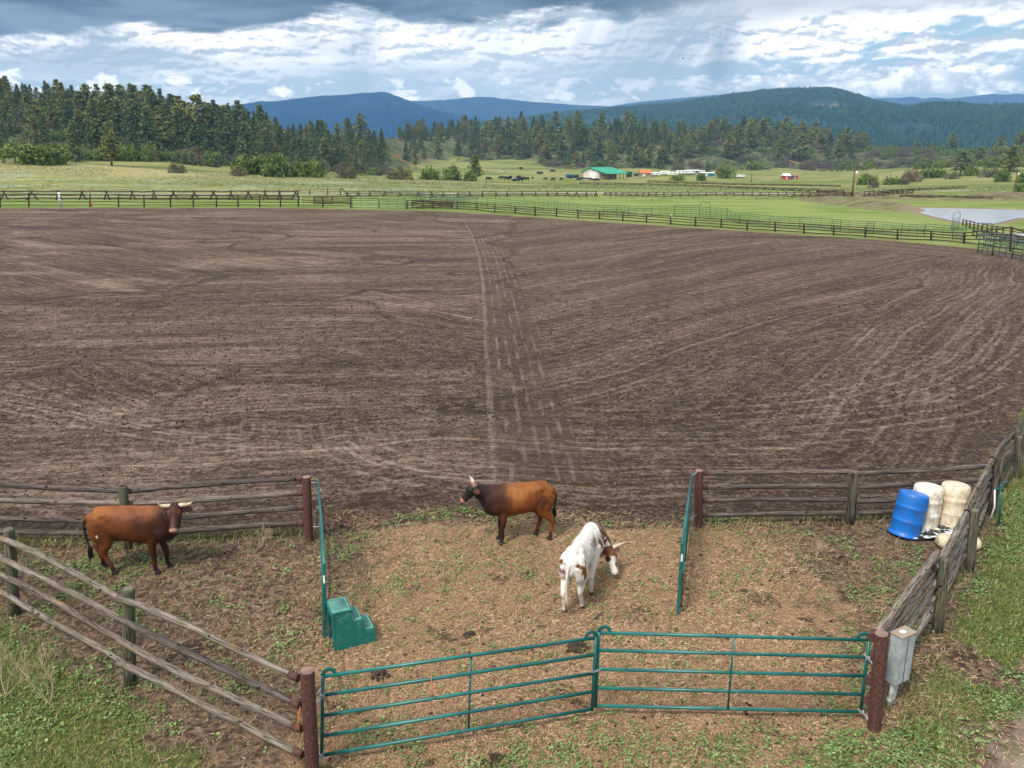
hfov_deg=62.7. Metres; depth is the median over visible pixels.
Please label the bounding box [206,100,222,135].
fir tree
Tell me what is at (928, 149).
grey shrub
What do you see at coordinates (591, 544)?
spotted steer
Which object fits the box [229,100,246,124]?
pine tree
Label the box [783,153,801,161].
bare shrub
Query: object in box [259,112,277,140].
fir tree
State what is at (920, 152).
green shrub
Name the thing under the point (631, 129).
fir tree
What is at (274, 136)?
pine tree
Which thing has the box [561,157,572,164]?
green shrub
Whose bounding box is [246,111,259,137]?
fir tree
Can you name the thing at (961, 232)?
fence panel
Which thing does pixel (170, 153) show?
green shrub
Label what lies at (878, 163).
bare shrub
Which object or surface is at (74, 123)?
pine tree
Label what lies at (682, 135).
pine tree
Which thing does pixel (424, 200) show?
fence panel
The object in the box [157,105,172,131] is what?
pine tree
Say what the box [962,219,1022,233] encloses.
rail fence
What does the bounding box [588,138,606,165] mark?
fir tree
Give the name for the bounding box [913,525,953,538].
plastic sheet
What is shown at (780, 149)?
pine tree
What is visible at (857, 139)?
pine tree
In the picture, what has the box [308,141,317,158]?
fir tree
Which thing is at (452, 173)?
green shrub
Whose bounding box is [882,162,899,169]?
grey shrub
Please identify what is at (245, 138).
fir tree
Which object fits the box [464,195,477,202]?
fence panel
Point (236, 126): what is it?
fir tree
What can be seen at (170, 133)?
pine tree
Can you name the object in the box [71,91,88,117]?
pine tree
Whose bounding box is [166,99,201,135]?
pine tree
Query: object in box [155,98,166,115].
pine tree
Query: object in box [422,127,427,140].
fir tree
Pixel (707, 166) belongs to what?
green shrub
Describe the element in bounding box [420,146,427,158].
fir tree
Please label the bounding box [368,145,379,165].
fir tree
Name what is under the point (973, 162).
grey shrub
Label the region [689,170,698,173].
camper trailer
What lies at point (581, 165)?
bare shrub
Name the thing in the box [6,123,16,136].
fir tree
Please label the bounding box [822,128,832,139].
pine tree
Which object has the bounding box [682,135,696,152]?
pine tree
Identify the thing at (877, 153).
bare shrub
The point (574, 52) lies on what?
sky
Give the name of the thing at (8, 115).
green shrub
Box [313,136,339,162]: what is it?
pine tree
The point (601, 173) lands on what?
barn
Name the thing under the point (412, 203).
rail fence
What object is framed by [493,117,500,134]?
fir tree
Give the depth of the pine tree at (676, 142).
627.32 m
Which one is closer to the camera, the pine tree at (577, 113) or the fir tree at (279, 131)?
the fir tree at (279, 131)
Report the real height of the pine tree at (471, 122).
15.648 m
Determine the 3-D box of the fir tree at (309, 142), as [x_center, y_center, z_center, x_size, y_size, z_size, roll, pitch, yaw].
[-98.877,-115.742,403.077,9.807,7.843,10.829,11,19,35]
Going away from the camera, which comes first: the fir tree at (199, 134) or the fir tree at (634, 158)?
the fir tree at (199, 134)
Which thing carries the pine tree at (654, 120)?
on the ground at (868, 212)
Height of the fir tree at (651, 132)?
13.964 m
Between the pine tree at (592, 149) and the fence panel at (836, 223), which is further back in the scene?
the pine tree at (592, 149)
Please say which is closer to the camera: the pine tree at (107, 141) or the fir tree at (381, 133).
the pine tree at (107, 141)
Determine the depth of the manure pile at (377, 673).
12.14 m
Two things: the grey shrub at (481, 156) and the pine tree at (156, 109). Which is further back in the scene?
the grey shrub at (481, 156)
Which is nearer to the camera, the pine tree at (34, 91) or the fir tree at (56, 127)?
the fir tree at (56, 127)
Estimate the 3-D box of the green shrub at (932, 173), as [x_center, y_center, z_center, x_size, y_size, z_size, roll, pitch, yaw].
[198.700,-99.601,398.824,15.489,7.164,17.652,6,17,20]
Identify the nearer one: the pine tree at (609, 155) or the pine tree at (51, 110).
the pine tree at (51, 110)
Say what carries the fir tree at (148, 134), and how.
on the ground at (868, 212)
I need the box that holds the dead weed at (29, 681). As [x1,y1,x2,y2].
[5,638,58,703]
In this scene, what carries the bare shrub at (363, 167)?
on the ground at (868, 212)
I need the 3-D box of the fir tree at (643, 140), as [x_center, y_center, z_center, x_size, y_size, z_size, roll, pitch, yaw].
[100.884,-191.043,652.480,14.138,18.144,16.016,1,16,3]
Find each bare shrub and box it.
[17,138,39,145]
[45,118,53,127]
[139,145,161,161]
[184,145,202,156]
[360,164,369,172]
[379,166,390,174]
[577,161,585,167]
[681,152,691,158]
[688,160,704,168]
[776,158,795,166]
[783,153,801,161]
[798,162,816,170]
[800,162,816,170]
[810,142,820,149]
[814,160,825,168]
[824,161,833,168]
[865,148,881,156]
[867,180,880,187]
[874,160,885,166]
[895,149,912,156]
[899,167,924,181]
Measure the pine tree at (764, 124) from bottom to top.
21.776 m
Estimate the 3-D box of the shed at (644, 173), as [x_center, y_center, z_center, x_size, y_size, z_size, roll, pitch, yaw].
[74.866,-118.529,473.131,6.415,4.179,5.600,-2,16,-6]
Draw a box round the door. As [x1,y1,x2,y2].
[589,172,595,179]
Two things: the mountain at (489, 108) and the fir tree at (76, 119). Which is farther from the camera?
the mountain at (489, 108)
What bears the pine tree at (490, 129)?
on the ground at (868, 212)
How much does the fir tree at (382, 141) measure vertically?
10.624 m
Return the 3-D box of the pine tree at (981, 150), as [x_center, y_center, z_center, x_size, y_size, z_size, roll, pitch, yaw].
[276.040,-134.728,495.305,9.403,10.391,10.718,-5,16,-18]
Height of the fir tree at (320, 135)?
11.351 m
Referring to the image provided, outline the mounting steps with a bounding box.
[326,596,375,650]
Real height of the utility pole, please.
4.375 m
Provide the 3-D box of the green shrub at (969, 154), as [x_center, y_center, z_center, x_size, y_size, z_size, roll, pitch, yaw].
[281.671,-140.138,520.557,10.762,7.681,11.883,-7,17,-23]
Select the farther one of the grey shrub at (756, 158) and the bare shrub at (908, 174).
the grey shrub at (756, 158)
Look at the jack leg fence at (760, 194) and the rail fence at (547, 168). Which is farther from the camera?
the rail fence at (547, 168)
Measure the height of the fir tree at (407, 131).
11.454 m
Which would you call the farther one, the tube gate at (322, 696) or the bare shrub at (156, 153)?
the bare shrub at (156, 153)
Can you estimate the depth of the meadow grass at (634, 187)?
178.36 m
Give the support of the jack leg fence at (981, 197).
on the ground at (868, 212)
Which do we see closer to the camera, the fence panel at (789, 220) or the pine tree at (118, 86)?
the fence panel at (789, 220)
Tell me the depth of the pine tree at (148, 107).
326.05 m
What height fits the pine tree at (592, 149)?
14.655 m
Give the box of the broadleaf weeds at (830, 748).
[0,466,1023,767]
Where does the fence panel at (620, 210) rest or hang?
on the ground at (868, 212)
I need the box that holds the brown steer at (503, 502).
[460,476,556,544]
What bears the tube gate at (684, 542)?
attached to the rail fence at (852, 487)
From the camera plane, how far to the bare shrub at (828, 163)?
609.98 m
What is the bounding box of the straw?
[4,504,1023,767]
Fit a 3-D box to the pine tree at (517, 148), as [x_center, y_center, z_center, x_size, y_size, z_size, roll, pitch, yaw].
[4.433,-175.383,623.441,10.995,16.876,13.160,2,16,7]
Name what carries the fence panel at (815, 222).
on the ground at (868, 212)
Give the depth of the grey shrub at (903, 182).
253.63 m
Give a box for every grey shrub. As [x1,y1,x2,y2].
[0,116,22,133]
[9,105,31,122]
[22,133,49,145]
[167,162,187,172]
[171,149,205,165]
[222,153,234,162]
[229,166,249,176]
[313,158,333,173]
[330,161,346,172]
[331,165,356,178]
[385,164,414,179]
[464,148,477,156]
[477,152,486,159]
[540,158,557,165]
[551,161,562,165]
[671,163,684,169]
[707,141,718,147]
[709,161,723,167]
[737,154,752,162]
[751,155,763,161]
[767,154,782,161]
[835,156,850,163]
[879,154,890,159]
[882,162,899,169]
[893,158,905,164]
[896,177,910,184]
[901,158,916,165]
[902,146,913,152]
[924,147,935,154]
[943,171,961,179]
[944,160,954,167]
[957,159,976,166]
[977,166,998,177]
[987,148,1005,155]
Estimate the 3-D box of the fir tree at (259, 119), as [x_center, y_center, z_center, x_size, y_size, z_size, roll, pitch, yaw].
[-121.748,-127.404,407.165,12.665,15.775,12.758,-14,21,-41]
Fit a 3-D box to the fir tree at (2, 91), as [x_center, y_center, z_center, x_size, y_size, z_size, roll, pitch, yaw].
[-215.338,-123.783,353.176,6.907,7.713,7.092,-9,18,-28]
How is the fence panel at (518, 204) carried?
on the ground at (868, 212)
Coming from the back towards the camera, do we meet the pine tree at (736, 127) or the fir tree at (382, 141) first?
the pine tree at (736, 127)
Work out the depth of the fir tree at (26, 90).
340.53 m
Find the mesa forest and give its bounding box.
[384,86,1023,150]
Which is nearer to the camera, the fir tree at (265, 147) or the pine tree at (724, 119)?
the fir tree at (265, 147)
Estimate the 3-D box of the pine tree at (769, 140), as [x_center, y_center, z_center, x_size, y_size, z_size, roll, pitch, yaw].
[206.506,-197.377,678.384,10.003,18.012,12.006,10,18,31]
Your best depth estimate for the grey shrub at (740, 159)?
630.01 m
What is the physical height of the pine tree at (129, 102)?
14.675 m
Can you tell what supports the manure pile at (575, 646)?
on the ground at (868, 212)
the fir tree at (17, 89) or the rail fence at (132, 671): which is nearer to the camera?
the rail fence at (132, 671)
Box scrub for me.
[2,92,1023,175]
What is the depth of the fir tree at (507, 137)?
647.22 m
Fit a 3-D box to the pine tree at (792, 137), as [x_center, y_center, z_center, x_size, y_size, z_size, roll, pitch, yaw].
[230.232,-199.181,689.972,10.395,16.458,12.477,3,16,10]
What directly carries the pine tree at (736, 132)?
on the ground at (868, 212)
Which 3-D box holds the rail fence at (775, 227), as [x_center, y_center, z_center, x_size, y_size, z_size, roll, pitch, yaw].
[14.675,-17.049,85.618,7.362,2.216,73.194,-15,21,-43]
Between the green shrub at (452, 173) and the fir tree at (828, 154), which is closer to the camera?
the green shrub at (452, 173)
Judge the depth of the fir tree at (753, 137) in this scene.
694.41 m
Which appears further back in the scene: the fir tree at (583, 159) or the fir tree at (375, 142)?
the fir tree at (583, 159)
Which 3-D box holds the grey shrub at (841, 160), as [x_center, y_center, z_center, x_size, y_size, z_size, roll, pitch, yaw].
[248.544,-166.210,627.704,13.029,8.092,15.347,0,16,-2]
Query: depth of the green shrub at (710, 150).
657.30 m
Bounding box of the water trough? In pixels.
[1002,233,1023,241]
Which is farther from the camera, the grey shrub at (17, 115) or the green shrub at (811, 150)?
the green shrub at (811, 150)
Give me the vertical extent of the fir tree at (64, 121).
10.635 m
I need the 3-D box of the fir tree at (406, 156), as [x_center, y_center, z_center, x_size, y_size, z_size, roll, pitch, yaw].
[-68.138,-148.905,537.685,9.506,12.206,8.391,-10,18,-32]
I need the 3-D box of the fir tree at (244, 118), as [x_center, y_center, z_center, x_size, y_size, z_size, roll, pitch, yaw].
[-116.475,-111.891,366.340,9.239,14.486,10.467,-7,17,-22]
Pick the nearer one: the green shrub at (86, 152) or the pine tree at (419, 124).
the green shrub at (86, 152)
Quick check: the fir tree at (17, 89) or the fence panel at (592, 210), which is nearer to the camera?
the fence panel at (592, 210)
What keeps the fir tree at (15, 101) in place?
on the ground at (868, 212)
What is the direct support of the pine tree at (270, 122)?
on the ground at (868, 212)
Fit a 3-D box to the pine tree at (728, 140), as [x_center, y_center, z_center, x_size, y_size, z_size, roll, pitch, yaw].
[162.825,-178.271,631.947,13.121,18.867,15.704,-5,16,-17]
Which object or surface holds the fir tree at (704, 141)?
on the ground at (868, 212)
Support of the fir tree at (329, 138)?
on the ground at (868, 212)
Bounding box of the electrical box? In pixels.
[885,625,917,708]
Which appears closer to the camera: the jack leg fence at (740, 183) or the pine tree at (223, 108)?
the jack leg fence at (740, 183)
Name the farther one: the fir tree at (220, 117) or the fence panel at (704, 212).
the fir tree at (220, 117)
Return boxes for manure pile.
[370,670,390,680]
[462,631,475,638]
[481,753,503,766]
[566,642,588,652]
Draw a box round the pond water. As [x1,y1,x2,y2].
[918,208,1023,224]
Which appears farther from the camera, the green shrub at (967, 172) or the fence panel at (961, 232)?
the green shrub at (967, 172)
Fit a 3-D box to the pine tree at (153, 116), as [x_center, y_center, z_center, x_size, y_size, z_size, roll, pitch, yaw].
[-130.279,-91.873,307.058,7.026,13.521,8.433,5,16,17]
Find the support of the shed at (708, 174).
on the ground at (868, 212)
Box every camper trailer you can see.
[676,170,688,173]
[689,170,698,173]
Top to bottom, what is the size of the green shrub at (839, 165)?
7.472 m
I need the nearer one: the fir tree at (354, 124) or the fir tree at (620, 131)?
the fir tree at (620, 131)
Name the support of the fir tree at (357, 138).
on the ground at (868, 212)
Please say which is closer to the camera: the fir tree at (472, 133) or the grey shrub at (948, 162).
the grey shrub at (948, 162)
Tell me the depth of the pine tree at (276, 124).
386.66 m
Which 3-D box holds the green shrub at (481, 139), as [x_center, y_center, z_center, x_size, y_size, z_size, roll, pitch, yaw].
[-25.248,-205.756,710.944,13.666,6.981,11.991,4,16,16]
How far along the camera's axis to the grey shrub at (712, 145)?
684.73 m
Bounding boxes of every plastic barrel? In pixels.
[887,489,929,539]
[913,482,943,528]
[939,480,970,527]
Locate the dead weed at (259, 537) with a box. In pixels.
[241,520,272,550]
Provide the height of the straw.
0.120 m
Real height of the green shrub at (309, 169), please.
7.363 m
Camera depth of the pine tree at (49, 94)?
338.72 m
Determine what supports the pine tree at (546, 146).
on the ground at (868, 212)
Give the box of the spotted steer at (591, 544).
[559,522,625,612]
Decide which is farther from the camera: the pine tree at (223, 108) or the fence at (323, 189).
the pine tree at (223, 108)
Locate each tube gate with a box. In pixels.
[311,478,325,636]
[316,630,597,764]
[352,196,378,207]
[379,200,406,208]
[594,625,871,718]
[676,470,698,613]
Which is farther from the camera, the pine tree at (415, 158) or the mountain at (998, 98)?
the mountain at (998, 98)
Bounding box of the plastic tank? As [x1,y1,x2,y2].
[935,533,981,550]
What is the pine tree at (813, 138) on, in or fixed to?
on the ground at (868, 212)
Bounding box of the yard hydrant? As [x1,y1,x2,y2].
[988,481,1010,525]
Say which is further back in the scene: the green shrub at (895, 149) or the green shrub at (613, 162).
the green shrub at (895, 149)
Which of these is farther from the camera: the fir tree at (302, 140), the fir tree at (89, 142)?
the fir tree at (302, 140)
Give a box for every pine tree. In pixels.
[0,76,13,93]
[0,99,15,117]
[4,87,12,100]
[5,90,13,104]
[18,92,31,106]
[21,100,48,123]
[25,104,31,121]
[26,113,40,137]
[33,87,39,99]
[35,92,46,106]
[43,89,55,103]
[44,99,55,119]
[50,79,64,92]
[53,82,70,106]
[55,101,59,116]
[65,120,84,142]
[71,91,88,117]
[71,109,86,127]
[73,83,96,105]
[81,98,105,142]
[85,100,117,134]
[91,83,101,98]
[92,129,127,165]
[93,83,119,109]
[101,119,124,144]
[108,87,127,114]
[114,84,125,101]
[119,84,144,115]
[122,98,142,127]
[137,84,157,107]
[140,89,164,112]
[141,104,153,120]
[151,113,168,150]
[153,106,168,120]
[153,116,170,149]
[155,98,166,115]
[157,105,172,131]
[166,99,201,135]
[167,131,182,148]
[173,95,187,108]
[186,94,215,127]
[221,105,229,116]
[221,106,229,125]
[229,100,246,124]
[236,123,260,153]
[259,116,275,135]
[259,122,275,146]
[271,134,280,146]
[273,141,281,152]
[274,121,282,138]
[302,125,311,137]
[307,120,316,132]
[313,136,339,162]
[317,120,328,136]
[331,122,343,143]
[341,118,355,135]
[343,147,351,167]
[347,144,354,161]
[354,114,370,134]
[356,139,369,157]
[371,130,379,144]
[396,126,404,137]
[407,143,413,157]
[410,145,420,168]
[411,124,419,138]
[416,120,423,134]
[421,118,428,133]
[432,141,443,158]
[434,123,442,135]
[459,115,470,131]
[464,155,484,176]
[466,119,473,132]
[479,120,492,137]
[486,119,496,139]
[490,134,506,156]
[497,117,502,131]
[501,116,512,128]
[508,123,520,144]
[511,136,523,157]
[519,130,526,148]
[531,124,542,140]
[532,128,550,145]
[532,140,540,153]
[539,140,554,158]
[551,110,561,129]
[552,127,568,147]
[563,117,572,131]
[571,151,578,165]
[572,110,583,126]
[585,126,590,137]
[586,144,597,161]
[588,127,599,142]
[596,112,608,132]
[606,144,614,159]
[608,141,617,159]
[620,132,629,146]
[621,110,629,130]
[624,113,638,129]
[629,141,640,163]
[635,148,647,166]
[644,144,654,167]
[647,117,659,133]
[647,135,655,145]
[656,124,664,139]
[657,145,671,161]
[658,119,669,132]
[669,137,683,156]
[675,154,684,165]
[678,131,685,140]
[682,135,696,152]
[682,139,696,156]
[684,130,700,147]
[689,122,697,132]
[696,125,706,140]
[705,120,717,137]
[714,117,720,131]
[715,121,726,137]
[718,116,732,133]
[720,134,738,158]
[728,139,741,157]
[731,123,743,136]
[732,130,742,144]
[741,122,759,148]
[744,118,759,139]
[754,118,761,135]
[757,117,770,137]
[762,128,775,146]
[774,135,786,153]
[774,144,784,158]
[775,120,781,138]
[776,123,788,139]
[781,116,791,126]
[786,131,796,147]
[788,132,811,161]
[799,121,810,137]
[807,122,820,138]
[807,127,818,143]
[814,129,828,152]
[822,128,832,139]
[830,138,847,159]
[839,127,854,147]
[853,132,859,146]
[860,132,864,147]
[860,132,871,146]
[912,139,921,149]
[944,131,959,147]
[949,151,971,175]
[973,146,987,159]
[994,134,1008,145]
[996,146,1023,171]
[1013,131,1023,146]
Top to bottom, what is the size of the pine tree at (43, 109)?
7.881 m
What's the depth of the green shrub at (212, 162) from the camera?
289.21 m
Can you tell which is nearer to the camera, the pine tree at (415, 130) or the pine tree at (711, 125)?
the pine tree at (415, 130)
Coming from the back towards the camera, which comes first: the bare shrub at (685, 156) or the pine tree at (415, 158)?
the bare shrub at (685, 156)
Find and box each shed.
[638,170,651,177]
[700,172,714,176]
[780,173,790,179]
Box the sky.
[0,0,1023,109]
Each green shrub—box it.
[0,111,18,124]
[0,135,24,144]
[0,142,75,165]
[2,141,33,158]
[29,142,64,165]
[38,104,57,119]
[47,129,67,142]
[60,129,82,140]
[73,148,91,160]
[86,146,109,161]
[111,146,137,161]
[116,141,138,160]
[135,141,160,160]
[137,147,157,161]
[159,150,171,161]
[163,149,173,159]
[170,149,196,164]
[200,150,227,162]
[204,159,219,167]
[205,156,219,167]
[230,152,266,174]
[259,150,292,177]
[292,154,328,177]
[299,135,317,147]
[321,159,332,170]
[363,165,382,175]
[416,165,442,180]
[440,163,461,180]
[462,171,476,180]
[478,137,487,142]
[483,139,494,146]
[501,155,511,159]
[537,156,547,163]
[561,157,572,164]
[593,158,607,166]
[608,159,618,166]
[613,145,623,153]
[668,174,685,180]
[696,173,706,180]
[698,146,714,153]
[705,160,710,171]
[713,149,734,156]
[714,163,737,178]
[742,148,751,153]
[743,161,762,170]
[745,160,767,169]
[753,140,766,147]
[773,162,785,167]
[797,151,816,159]
[798,146,815,152]
[833,162,845,169]
[842,159,859,168]
[847,163,860,169]
[854,147,863,152]
[856,172,880,184]
[860,161,879,169]
[864,147,880,151]
[880,152,893,157]
[881,176,900,184]
[885,145,900,153]
[911,161,927,168]
[914,150,923,154]
[915,166,947,178]
[918,159,936,168]
[931,145,946,152]
[932,161,948,168]
[938,149,953,153]
[955,149,970,156]
[958,151,974,158]
[961,164,980,176]
[967,148,976,153]
[976,160,986,166]
[981,156,1007,167]
[991,144,1008,150]
[992,167,1012,181]
[1011,182,1023,191]
[1015,169,1023,182]
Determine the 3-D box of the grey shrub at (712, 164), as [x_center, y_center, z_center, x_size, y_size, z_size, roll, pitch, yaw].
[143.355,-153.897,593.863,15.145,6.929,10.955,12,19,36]
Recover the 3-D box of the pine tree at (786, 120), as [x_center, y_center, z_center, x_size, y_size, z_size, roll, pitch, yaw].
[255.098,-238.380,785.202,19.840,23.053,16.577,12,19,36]
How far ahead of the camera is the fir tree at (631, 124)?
701.34 m
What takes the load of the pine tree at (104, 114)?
on the ground at (868, 212)
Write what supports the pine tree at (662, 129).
on the ground at (868, 212)
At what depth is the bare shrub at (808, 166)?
595.33 m
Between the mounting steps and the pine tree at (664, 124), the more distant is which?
the pine tree at (664, 124)
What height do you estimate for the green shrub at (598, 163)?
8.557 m
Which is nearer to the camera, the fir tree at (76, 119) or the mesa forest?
the fir tree at (76, 119)
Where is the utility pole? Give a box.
[851,168,857,196]
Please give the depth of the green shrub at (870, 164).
586.12 m
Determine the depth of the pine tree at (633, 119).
724.80 m
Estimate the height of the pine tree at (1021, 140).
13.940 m
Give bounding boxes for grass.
[0,159,1018,199]
[0,441,1023,555]
[0,464,1023,767]
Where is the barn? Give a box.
[580,167,629,179]
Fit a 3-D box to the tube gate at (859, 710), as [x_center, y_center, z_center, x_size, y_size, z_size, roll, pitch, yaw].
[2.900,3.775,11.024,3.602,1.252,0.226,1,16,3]
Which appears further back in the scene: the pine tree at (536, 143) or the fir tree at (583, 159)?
the pine tree at (536, 143)
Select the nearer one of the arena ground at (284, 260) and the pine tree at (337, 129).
the arena ground at (284, 260)
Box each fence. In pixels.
[0,190,299,199]
[0,193,351,207]
[0,475,312,549]
[0,527,319,767]
[297,188,347,194]
[313,196,349,203]
[346,191,597,196]
[407,200,1023,251]
[411,199,452,207]
[486,168,582,169]
[579,182,844,191]
[603,192,851,196]
[647,180,840,186]
[694,456,1003,527]
[863,188,912,196]
[863,415,1023,732]
[880,186,964,192]
[900,195,992,198]
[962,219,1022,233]
[972,230,1023,244]
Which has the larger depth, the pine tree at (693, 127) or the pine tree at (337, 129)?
the pine tree at (693, 127)
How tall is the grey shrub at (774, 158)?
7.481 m
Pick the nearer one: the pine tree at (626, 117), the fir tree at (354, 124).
the pine tree at (626, 117)
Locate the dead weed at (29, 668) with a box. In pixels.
[0,632,36,696]
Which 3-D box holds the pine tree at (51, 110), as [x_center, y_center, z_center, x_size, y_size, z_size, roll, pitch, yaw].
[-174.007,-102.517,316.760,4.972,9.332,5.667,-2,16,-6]
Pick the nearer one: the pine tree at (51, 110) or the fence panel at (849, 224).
the fence panel at (849, 224)
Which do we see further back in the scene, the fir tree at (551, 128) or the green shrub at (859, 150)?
the green shrub at (859, 150)
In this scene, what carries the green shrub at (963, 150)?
on the ground at (868, 212)
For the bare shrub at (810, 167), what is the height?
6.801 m
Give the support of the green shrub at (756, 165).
on the ground at (868, 212)
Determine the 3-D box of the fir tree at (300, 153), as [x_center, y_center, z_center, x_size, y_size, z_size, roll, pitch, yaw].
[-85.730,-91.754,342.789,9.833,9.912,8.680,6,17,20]
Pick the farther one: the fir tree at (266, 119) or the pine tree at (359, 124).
the pine tree at (359, 124)
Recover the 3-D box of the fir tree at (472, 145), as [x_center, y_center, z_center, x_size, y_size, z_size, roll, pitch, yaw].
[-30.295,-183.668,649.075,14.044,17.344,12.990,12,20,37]
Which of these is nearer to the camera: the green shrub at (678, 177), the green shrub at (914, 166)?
the green shrub at (678, 177)
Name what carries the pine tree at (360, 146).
on the ground at (868, 212)
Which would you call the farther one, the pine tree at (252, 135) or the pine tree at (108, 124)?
the pine tree at (252, 135)
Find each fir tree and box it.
[0,81,5,97]
[0,123,8,140]
[1,112,6,126]
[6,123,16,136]
[11,85,21,102]
[11,93,23,109]
[20,84,37,107]
[27,84,33,96]
[34,115,52,146]
[40,80,51,99]
[50,87,56,106]
[52,86,65,109]
[53,100,68,127]
[53,115,60,130]
[59,103,73,129]
[62,120,88,162]
[65,89,75,110]
[69,85,76,100]
[74,115,87,144]
[81,123,98,151]
[111,102,126,139]
[122,108,143,136]
[122,121,140,146]
[132,108,166,153]
[145,86,157,114]
[156,88,164,99]
[164,93,175,119]
[167,112,172,138]
[168,111,190,150]
[169,132,181,152]
[173,110,188,144]
[182,123,206,153]
[195,125,207,149]
[200,120,225,155]
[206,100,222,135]
[212,107,225,137]
[215,123,234,157]
[219,118,241,155]
[230,110,241,148]
[233,121,259,157]
[240,110,247,133]
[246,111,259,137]
[252,111,258,130]
[253,105,264,133]
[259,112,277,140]
[259,131,271,153]
[260,129,272,151]
[276,126,286,145]
[281,130,292,156]
[287,138,298,162]
[288,124,298,139]
[290,139,309,163]
[296,147,305,162]
[297,123,303,136]
[299,135,310,155]
[303,138,310,152]
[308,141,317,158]
[309,123,315,140]
[311,120,322,143]
[312,148,323,168]
[316,129,324,146]
[323,130,335,155]
[332,142,347,167]
[339,147,349,169]
[341,122,354,148]
[342,120,357,143]
[350,149,363,171]
[351,123,357,135]
[352,130,368,155]
[358,142,373,166]
[365,129,373,144]
[367,137,373,149]
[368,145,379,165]
[374,140,383,162]
[375,142,389,167]
[378,128,387,148]
[380,136,389,152]
[401,142,410,159]
[404,123,411,138]
[404,127,411,140]
[411,134,418,147]
[416,130,425,148]
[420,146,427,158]
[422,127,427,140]
[429,121,435,136]
[445,127,451,139]
[447,120,452,135]
[452,139,464,156]
[453,120,462,135]
[461,128,467,141]
[466,135,476,156]
[467,131,476,149]
[469,121,480,141]
[482,138,489,152]
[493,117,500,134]
[499,126,505,150]
[500,131,513,154]
[505,139,514,157]
[507,128,515,147]
[516,138,529,159]
[517,111,525,125]
[526,140,533,157]
[529,116,535,130]
[532,124,540,148]
[539,118,544,129]
[548,122,555,139]
[549,133,556,151]
[554,139,565,160]
[566,139,580,161]
[569,125,587,151]
[580,123,589,148]
[580,152,586,163]
[584,138,595,158]
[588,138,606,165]
[605,122,613,137]
[612,132,620,145]
[613,118,620,133]
[617,123,624,137]
[624,131,633,155]
[627,119,634,134]
[629,127,636,148]
[629,147,640,167]
[634,124,639,139]
[636,126,646,148]
[640,115,648,128]
[643,121,648,134]
[648,128,657,144]
[650,121,660,142]
[651,150,667,169]
[656,140,673,163]
[658,129,667,144]
[667,137,673,153]
[673,121,681,140]
[682,124,687,136]
[697,133,709,152]
[705,127,713,146]
[721,125,727,138]
[734,136,744,156]
[739,114,747,134]
[739,123,744,141]
[744,122,759,146]
[775,132,788,149]
[824,131,835,149]
[824,148,832,160]
[844,143,855,159]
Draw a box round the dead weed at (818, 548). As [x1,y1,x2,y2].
[811,538,829,556]
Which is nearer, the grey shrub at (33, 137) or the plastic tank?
the plastic tank
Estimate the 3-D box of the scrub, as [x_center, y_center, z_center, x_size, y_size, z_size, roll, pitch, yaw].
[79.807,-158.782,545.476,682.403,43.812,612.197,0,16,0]
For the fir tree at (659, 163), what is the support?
on the ground at (868, 212)
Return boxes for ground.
[0,96,1023,767]
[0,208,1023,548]
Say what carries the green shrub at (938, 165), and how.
on the ground at (868, 212)
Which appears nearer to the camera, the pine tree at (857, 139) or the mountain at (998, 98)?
the pine tree at (857, 139)
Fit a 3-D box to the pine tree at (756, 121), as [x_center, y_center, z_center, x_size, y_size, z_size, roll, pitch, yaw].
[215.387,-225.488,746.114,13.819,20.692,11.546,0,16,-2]
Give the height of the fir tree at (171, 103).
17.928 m
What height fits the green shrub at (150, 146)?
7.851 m
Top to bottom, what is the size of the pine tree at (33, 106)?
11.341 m
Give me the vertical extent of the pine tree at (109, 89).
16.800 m
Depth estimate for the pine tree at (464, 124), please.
799.57 m
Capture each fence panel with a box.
[404,196,416,203]
[417,191,430,206]
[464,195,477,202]
[487,198,510,208]
[511,200,534,210]
[534,202,547,210]
[580,204,603,214]
[603,205,615,214]
[616,205,628,215]
[674,205,699,215]
[699,202,709,217]
[709,208,727,216]
[727,209,739,223]
[739,213,769,225]
[769,216,799,228]
[799,217,832,229]
[831,219,840,229]
[840,220,867,232]
[873,221,902,234]
[901,224,925,235]
[924,224,953,235]
[951,212,960,229]
[952,227,966,239]
[977,223,995,253]
[984,233,1002,247]
[992,235,1015,259]
[1001,237,1023,247]
[1011,241,1023,259]
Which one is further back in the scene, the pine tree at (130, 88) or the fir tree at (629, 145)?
the fir tree at (629, 145)
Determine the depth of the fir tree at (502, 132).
665.47 m
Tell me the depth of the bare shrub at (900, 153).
634.08 m
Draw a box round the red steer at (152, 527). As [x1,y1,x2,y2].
[82,501,192,574]
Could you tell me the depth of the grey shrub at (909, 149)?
678.63 m
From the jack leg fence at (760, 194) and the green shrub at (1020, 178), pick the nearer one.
the jack leg fence at (760, 194)
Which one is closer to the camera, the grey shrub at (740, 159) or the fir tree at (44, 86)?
the fir tree at (44, 86)
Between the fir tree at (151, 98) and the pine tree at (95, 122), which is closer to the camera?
the pine tree at (95, 122)
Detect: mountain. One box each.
[198,92,486,138]
[412,97,607,119]
[429,91,1023,148]
[609,94,724,106]
[874,94,1023,105]
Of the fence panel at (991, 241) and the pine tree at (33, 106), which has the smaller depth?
the fence panel at (991, 241)

